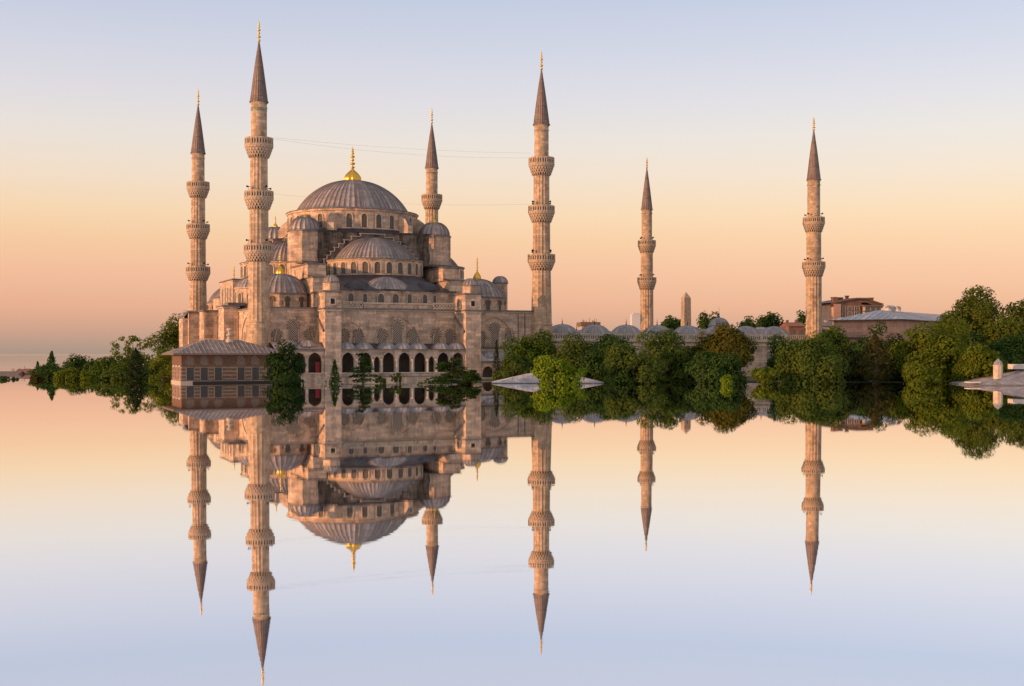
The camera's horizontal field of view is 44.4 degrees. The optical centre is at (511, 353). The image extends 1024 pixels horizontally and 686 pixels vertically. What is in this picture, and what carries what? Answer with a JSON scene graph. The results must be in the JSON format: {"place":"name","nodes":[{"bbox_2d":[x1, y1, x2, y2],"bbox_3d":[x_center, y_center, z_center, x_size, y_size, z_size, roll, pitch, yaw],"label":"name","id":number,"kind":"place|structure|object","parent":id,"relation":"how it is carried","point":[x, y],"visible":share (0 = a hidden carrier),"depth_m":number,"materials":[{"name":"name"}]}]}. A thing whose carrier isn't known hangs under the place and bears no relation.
{"place":"outdoors","nodes":[
{"label":"outdoors","id":0,"kind":"place"},
{"bbox_2d":[0,354,157,370],"bbox_3d":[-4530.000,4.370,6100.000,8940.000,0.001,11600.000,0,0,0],"label":"sea","id":1,"kind":"structure","parent":0,"point":[9,362],"depth_m":916.53,"materials":[{"name":"beige liquid"}]},
{"bbox_2d":[0,374,1023,685],"bbox_3d":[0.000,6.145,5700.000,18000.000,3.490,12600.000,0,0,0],"label":"water","id":2,"kind":"structure","parent":0,"point":[406,532],"depth_m":37.98,"materials":[{"name":"blue liquid"}]},
{"bbox_2d":[0,376,18,379],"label":"shrub","id":3,"kind":"object","parent":2,"relation":"on","point":[5,377],"visible":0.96,"depth_m":211.86,"materials":[{"name":"green plant"}]},
{"bbox_2d":[0,369,23,374],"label":"house","id":4,"kind":"structure","parent":2,"relation":"on","point":[12,372],"depth_m":264.80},
{"bbox_2d":[16,366,34,373],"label":"house","id":5,"kind":"structure","parent":2,"relation":"on","point":[23,369],"depth_m":270.92,"materials":[{"name":"stone"}]},
{"bbox_2d":[29,373,44,379],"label":"shrub","id":6,"kind":"object","parent":2,"relation":"on","point":[35,376],"visible":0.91,"depth_m":209.55,"materials":[{"name":"green plant"}]},
{"bbox_2d":[26,362,64,378],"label":"shore tree","id":7,"kind":"object","parent":2,"relation":"on","point":[48,370],"visible":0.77,"depth_m":220.72,"materials":[{"name":"green plant"}]},
{"bbox_2d":[46,350,58,365],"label":"fir tree","id":8,"kind":"object","parent":2,"relation":"in","point":[51,358],"visible":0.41,"depth_m":227.76,"materials":[{"name":"green plant"}]},
{"bbox_2d":[53,366,78,379],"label":"shrub","id":9,"kind":"object","parent":2,"relation":"on","point":[70,373],"visible":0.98,"depth_m":206.97,"materials":[{"name":"green plant"}]},
{"bbox_2d":[58,353,93,371],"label":"shore tree","id":10,"kind":"object","parent":2,"relation":"on","point":[77,363],"visible":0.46,"depth_m":238.72,"materials":[{"name":"green plant"}]},
{"bbox_2d":[74,369,96,379],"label":"shrub","id":11,"kind":"object","parent":2,"relation":"on","point":[83,374],"visible":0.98,"depth_m":206.99,"materials":[{"name":"green plant"}]},
{"bbox_2d":[82,358,101,375],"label":"shore tree","id":12,"kind":"object","parent":2,"relation":"on","point":[86,366],"visible":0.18,"depth_m":235.23,"materials":[{"name":"green plant"}]},
{"bbox_2d":[87,355,133,378],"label":"shore tree","id":13,"kind":"object","parent":2,"relation":"on","point":[109,363],"visible":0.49,"depth_m":220.86,"materials":[{"name":"green plant"}]},
{"bbox_2d":[96,367,129,379],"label":"shrub","id":14,"kind":"object","parent":2,"relation":"on","point":[116,374],"visible":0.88,"depth_m":206.71,"materials":[{"name":"green plant"}]},
{"bbox_2d":[110,335,156,364],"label":"shore tree","id":15,"kind":"object","parent":2,"relation":"on","point":[117,354],"visible":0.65,"depth_m":224.56,"materials":[{"name":"green plant"}]},
{"bbox_2d":[123,348,148,380],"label":"cypress tree","id":16,"kind":"object","parent":2,"relation":"in","point":[135,356],"visible":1,"depth_m":199.37,"materials":[{"name":"green plant"}]},
{"bbox_2d":[134,360,159,379],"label":"shore tree","id":17,"kind":"object","parent":2,"relation":"on","point":[151,371],"visible":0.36,"depth_m":212.56,"materials":[{"name":"green plant"}]},
{"bbox_2d":[147,348,171,380],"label":"shore tree","id":18,"kind":"object","parent":2,"relation":"on","point":[159,362],"visible":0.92,"depth_m":205.37,"materials":[{"name":"green plant"}]},
{"bbox_2d":[162,328,287,383],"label":"lodge","id":19,"kind":"structure","parent":2,"relation":"on","point":[228,360],"depth_m":186.87,"materials":[{"name":"stone"}]},
{"bbox_2d":[173,365,174,379],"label":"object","id":20,"kind":"structure","parent":19,"relation":"in","point":[173,365],"depth_m":190.00,"materials":[{"name":"stone"}]},
{"bbox_2d":[186,367,194,380],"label":"window","id":21,"kind":"structure","parent":19,"relation":"in","point":[190,371],"depth_m":184.43,"materials":[{"name":"grey glass"}]},
{"bbox_2d":[186,355,194,364],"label":"window","id":22,"kind":"structure","parent":19,"relation":"in","point":[190,360],"depth_m":184.52,"materials":[{"name":"glass"}]},
{"bbox_2d":[200,367,208,380],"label":"window","id":23,"kind":"structure","parent":19,"relation":"in","point":[204,371],"depth_m":185.24,"materials":[{"name":"grey glass"}]},
{"bbox_2d":[200,355,208,364],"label":"window","id":24,"kind":"structure","parent":19,"relation":"in","point":[204,360],"depth_m":185.33,"materials":[{"name":"glass"}]},
{"bbox_2d":[214,367,222,379],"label":"window","id":25,"kind":"structure","parent":19,"relation":"in","point":[218,371],"depth_m":186.05,"materials":[{"name":"grey glass"}]},
{"bbox_2d":[214,355,222,364],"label":"window","id":26,"kind":"structure","parent":19,"relation":"in","point":[218,360],"depth_m":186.14,"materials":[{"name":"glass"}]},
{"bbox_2d":[237,367,244,379],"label":"window","id":27,"kind":"structure","parent":19,"relation":"in","point":[240,370],"depth_m":187.40,"materials":[{"name":"grey glass"}]},
{"bbox_2d":[237,355,244,364],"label":"window","id":28,"kind":"structure","parent":19,"relation":"in","point":[240,359],"depth_m":187.47,"materials":[{"name":"glass"}]},
{"bbox_2d":[251,367,259,379],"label":"window","id":29,"kind":"structure","parent":19,"relation":"in","point":[255,371],"depth_m":188.29,"materials":[{"name":"grey glass"}]},
{"bbox_2d":[251,355,259,364],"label":"window","id":30,"kind":"structure","parent":19,"relation":"in","point":[255,360],"depth_m":188.34,"materials":[{"name":"glass"}]},
{"bbox_2d":[262,339,305,384],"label":"front tree","id":31,"kind":"object","parent":2,"relation":"on","point":[285,372],"visible":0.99,"depth_m":174.77,"materials":[{"name":"green plant"}]},
{"bbox_2d":[325,359,342,383],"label":"young conifer","id":32,"kind":"object","parent":2,"relation":"on","point":[334,379],"visible":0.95,"depth_m":180.81,"materials":[{"name":"green plant"}]},
{"bbox_2d":[347,352,381,383],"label":"cedar","id":33,"kind":"object","parent":2,"relation":"on","point":[362,375],"visible":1,"depth_m":179.80,"materials":[{"name":"green plant"}]},
{"bbox_2d":[375,377,385,383],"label":"sapling","id":34,"kind":"object","parent":2,"relation":"on","point":[383,380],"visible":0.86,"depth_m":181.65,"materials":[{"name":"green plant"}]},
{"bbox_2d":[389,373,401,383],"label":"sapling","id":35,"kind":"object","parent":2,"relation":"on","point":[396,377],"visible":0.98,"depth_m":181.91,"materials":[{"name":"green plant"}]},
{"bbox_2d":[417,357,470,384],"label":"cedar","id":36,"kind":"object","parent":2,"relation":"on","point":[451,374],"visible":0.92,"depth_m":177.20,"materials":[{"name":"green plant"}]},
{"bbox_2d":[458,369,481,384],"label":"shrub","id":37,"kind":"object","parent":2,"relation":"on","point":[474,378],"visible":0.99,"depth_m":175.52,"materials":[{"name":"green plant"}]},
{"bbox_2d":[492,354,533,380],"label":"courtyard tree","id":38,"kind":"object","parent":2,"relation":"on","point":[516,365],"visible":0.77,"depth_m":191.78,"materials":[{"name":"green plant"}]},
{"bbox_2d":[492,373,603,383],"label":"submerged roof","id":39,"kind":"structure","parent":2,"relation":"on","point":[529,378],"depth_m":184.98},
{"bbox_2d":[530,355,587,384],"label":"lime bush","id":40,"kind":"object","parent":2,"relation":"in","point":[546,370],"visible":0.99,"depth_m":176.36,"materials":[{"name":"green plant"}]},
{"bbox_2d":[684,350,748,383],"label":"globe bush","id":41,"kind":"object","parent":2,"relation":"on","point":[713,368],"visible":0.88,"depth_m":182.25,"materials":[{"name":"green plant"}]},
{"bbox_2d":[719,374,732,385],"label":"bush","id":42,"kind":"object","parent":2,"relation":"on","point":[727,380],"visible":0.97,"depth_m":170.60,"materials":[{"name":"green plant"}]},
{"bbox_2d":[748,366,781,383],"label":"bush","id":43,"kind":"object","parent":2,"relation":"on","point":[766,375],"visible":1,"depth_m":178.94,"materials":[{"name":"plant"}]},
{"bbox_2d":[773,335,849,383],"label":"globe bush","id":44,"kind":"object","parent":2,"relation":"on","point":[805,361],"visible":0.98,"depth_m":181.43,"materials":[{"name":"green plant"}]},
{"bbox_2d":[854,333,898,382],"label":"rusty cypress","id":45,"kind":"object","parent":2,"relation":"on","point":[877,372],"visible":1,"depth_m":187.17,"materials":[{"name":"green plant"}]},
{"bbox_2d":[901,362,941,384],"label":"shrub","id":46,"kind":"object","parent":2,"relation":"on","point":[913,373],"visible":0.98,"depth_m":178.87,"materials":[{"name":"green plant"}]},
{"bbox_2d":[950,342,1011,381],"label":"courtyard tree","id":47,"kind":"object","parent":2,"relation":"on","point":[979,359],"visible":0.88,"depth_m":180.19,"materials":[{"name":"green plant"}]},
{"bbox_2d":[949,359,1023,385],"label":"submerged roof","id":48,"kind":"structure","parent":2,"relation":"on","point":[999,377],"depth_m":174.55,"materials":[{"name":"metal"}]},
{"bbox_2d":[0,0,1023,353],"label":"sky","id":49,"kind":"structure","parent":0,"point":[916,107],"materials":[{"name":"orange"}]},
{"bbox_2d":[168,375,903,381],"bbox_3d":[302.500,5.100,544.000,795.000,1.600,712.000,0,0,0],"label":"ground","id":50,"kind":"structure","parent":0,"point":[751,379],"depth_m":192.83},
{"bbox_2d":[147,313,181,374],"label":"shore tree","id":51,"kind":"object","parent":50,"relation":"on","point":[171,337],"visible":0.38,"depth_m":259.67,"materials":[{"name":"green plant"}]},
{"bbox_2d":[186,90,210,310],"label":"minaret","id":52,"kind":"object","parent":50,"relation":"on","point":[198,272],"visible":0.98,"depth_m":249.94,"materials":[{"name":"beige stone"}]},
{"bbox_2d":[179,146,533,380],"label":"mosque","id":53,"kind":"structure","parent":50,"relation":"on","point":[386,287],"depth_m":214.62,"materials":[{"name":"beige stone"}]},
{"bbox_2d":[244,23,273,347],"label":"minaret","id":54,"kind":"object","parent":53,"relation":"attached to","point":[259,200],"visible":1,"depth_m":198.73,"materials":[{"name":"stone"}]},
{"bbox_2d":[421,110,442,223],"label":"minaret","id":55,"kind":"object","parent":50,"relation":"on","point":[432,197],"visible":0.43,"depth_m":270.11,"materials":[{"name":"beige stone"}]},
{"bbox_2d":[492,339,499,375],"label":"cypress tree","id":56,"kind":"object","parent":50,"relation":"on","point":[496,361],"visible":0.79,"depth_m":202.87,"materials":[{"name":"green plant"}]},
{"bbox_2d":[499,329,557,370],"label":"courtyard tree","id":57,"kind":"object","parent":50,"relation":"on","point":[534,350],"visible":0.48,"depth_m":204.06,"materials":[{"name":"green plant"}]},
{"bbox_2d":[528,50,554,348],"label":"minaret","id":58,"kind":"object","parent":50,"relation":"on","point":[541,213],"visible":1,"depth_m":218.74,"materials":[{"name":"beige stone"}]},
{"bbox_2d":[549,331,593,376],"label":"courtyard tree","id":59,"kind":"object","parent":50,"relation":"on","point":[575,349],"visible":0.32,"depth_m":201.40,"materials":[{"name":"green plant"}]},
{"bbox_2d":[576,318,600,329],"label":"house","id":60,"kind":"structure","parent":50,"relation":"on","point":[581,325],"depth_m":330.16,"materials":[{"name":"metal"}]},
{"bbox_2d":[575,347,608,381],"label":"courtyard tree","id":61,"kind":"object","parent":50,"relation":"on","point":[593,364],"visible":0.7,"depth_m":193.38,"materials":[{"name":"green plant"}]},
{"bbox_2d":[587,334,636,378],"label":"courtyard tree","id":62,"kind":"object","parent":50,"relation":"on","point":[606,342],"visible":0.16,"depth_m":202.99,"materials":[{"name":"green plant"}]},
{"bbox_2d":[603,342,667,383],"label":"globe bush","id":63,"kind":"object","parent":50,"relation":"on","point":[623,364],"visible":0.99,"depth_m":182.18,"materials":[{"name":"green plant"}]},
{"bbox_2d":[637,158,656,331],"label":"minaret","id":64,"kind":"object","parent":50,"relation":"on","point":[646,281],"visible":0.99,"depth_m":291.93,"materials":[{"name":"beige stone"}]},
{"bbox_2d":[636,328,693,382],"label":"courtyard tree","id":65,"kind":"object","parent":50,"relation":"on","point":[670,353],"visible":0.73,"depth_m":190.67,"materials":[{"name":"green plant"}]},
{"bbox_2d":[660,315,680,329],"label":"distant tree","id":66,"kind":"object","parent":50,"relation":"on","point":[669,322],"visible":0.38,"depth_m":343.07,"materials":[{"name":"green plant"}]},
{"bbox_2d":[552,314,806,375],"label":"courtyard","id":67,"kind":"structure","parent":50,"relation":"on","point":[688,333],"depth_m":232.91,"materials":[{"name":"stone"}]},
{"bbox_2d":[668,345,698,380],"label":"courtyard tree","id":68,"kind":"object","parent":50,"relation":"on","point":[692,356],"visible":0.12,"depth_m":194.91,"materials":[{"name":"green plant"}]},
{"bbox_2d":[681,292,690,325],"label":"obelisk","id":69,"kind":"object","parent":50,"relation":"on","point":[685,307],"visible":0.37,"depth_m":329.21,"materials":[{"name":"stone"}]},
{"bbox_2d":[696,311,718,329],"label":"distant tree","id":70,"kind":"object","parent":50,"relation":"on","point":[704,322],"visible":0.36,"depth_m":344.80,"materials":[{"name":"green plant"}]},
{"bbox_2d":[682,322,758,368],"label":"bronze tree","id":71,"kind":"object","parent":50,"relation":"on","point":[725,339],"visible":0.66,"depth_m":193.98,"materials":[{"name":"green plant"}]},
{"bbox_2d":[736,316,756,327],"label":"distant tree","id":72,"kind":"object","parent":50,"relation":"on","point":[749,321],"visible":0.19,"depth_m":348.55,"materials":[{"name":"green plant"}]},
{"bbox_2d":[755,311,783,327],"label":"distant tree","id":73,"kind":"object","parent":50,"relation":"on","point":[768,320],"visible":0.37,"depth_m":343.72,"materials":[{"name":"green plant"}]},
{"bbox_2d":[765,333,801,380],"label":"courtyard tree","id":74,"kind":"object","parent":50,"relation":"on","point":[770,360],"visible":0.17,"depth_m":201.91,"materials":[{"name":"green plant"}]},
{"bbox_2d":[778,320,804,339],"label":"house","id":75,"kind":"structure","parent":50,"relation":"on","point":[795,327],"depth_m":300.37,"materials":[{"name":"brick"}]},
{"bbox_2d":[796,310,805,331],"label":"distant tree","id":76,"kind":"object","parent":50,"relation":"on","point":[802,318],"visible":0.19,"depth_m":339.43,"materials":[{"name":"green plant"}]},
{"bbox_2d":[802,118,825,339],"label":"minaret","id":77,"kind":"object","parent":50,"relation":"on","point":[813,265],"visible":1,"depth_m":242.32,"materials":[{"name":"stone"}]},
{"bbox_2d":[822,320,832,336],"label":"house","id":78,"kind":"structure","parent":50,"relation":"on","point":[826,324],"depth_m":305.54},
{"bbox_2d":[804,325,852,370],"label":"courtyard tree","id":79,"kind":"object","parent":50,"relation":"on","point":[834,336],"visible":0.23,"depth_m":202.97,"materials":[{"name":"green plant"}]},
{"bbox_2d":[822,296,883,323],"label":"brick house","id":80,"kind":"structure","parent":50,"relation":"on","point":[836,307],"depth_m":316.29,"materials":[{"name":"pink paint"}]},
{"bbox_2d":[854,306,859,310],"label":"window","id":81,"kind":"structure","parent":80,"relation":"in","point":[856,308],"depth_m":316.45,"materials":[{"name":"grey glass"}]},
{"bbox_2d":[839,348,870,381],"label":"courtyard tree","id":82,"kind":"object","parent":50,"relation":"on","point":[850,356],"visible":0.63,"depth_m":192.96,"materials":[{"name":"green plant"}]},
{"bbox_2d":[848,321,887,376],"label":"courtyard tree","id":83,"kind":"object","parent":50,"relation":"on","point":[860,345],"visible":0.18,"depth_m":203.83,"materials":[{"name":"green plant"}]},
{"bbox_2d":[829,305,943,365],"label":"long hall","id":84,"kind":"structure","parent":50,"relation":"on","point":[895,319],"depth_m":293.59,"materials":[{"name":"stone"}]},
{"bbox_2d":[879,332,909,381],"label":"courtyard tree","id":85,"kind":"object","parent":50,"relation":"on","point":[896,377],"visible":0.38,"depth_m":194.20,"materials":[{"name":"green plant"}]},
{"bbox_2d":[887,318,972,382],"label":"plane tree","id":86,"kind":"object","parent":50,"relation":"on","point":[931,349],"visible":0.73,"depth_m":188.20,"materials":[{"name":"green plant"}]},
{"bbox_2d":[930,284,1004,344],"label":"plane tree","id":87,"kind":"object","parent":50,"relation":"on","point":[975,313],"visible":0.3,"depth_m":212.71,"materials":[{"name":"green plant"}]},
{"bbox_2d":[943,328,995,378],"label":"courtyard tree","id":88,"kind":"object","parent":50,"relation":"on","point":[972,338],"visible":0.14,"depth_m":198.87,"materials":[{"name":"green plant"}]},
{"bbox_2d":[979,299,1023,350],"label":"plane tree","id":89,"kind":"object","parent":50,"relation":"on","point":[1013,322],"visible":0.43,"depth_m":207.34,"materials":[{"name":"green plant"}]},
{"bbox_2d":[989,333,1023,372],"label":"courtyard tree","id":90,"kind":"object","parent":50,"relation":"on","point":[1011,349],"visible":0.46,"depth_m":193.68,"materials":[{"name":"green plant"}]},
{"bbox_2d":[630,313,639,329],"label":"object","id":91,"kind":"structure","parent":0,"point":[635,319],"depth_m":2591.16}
]}

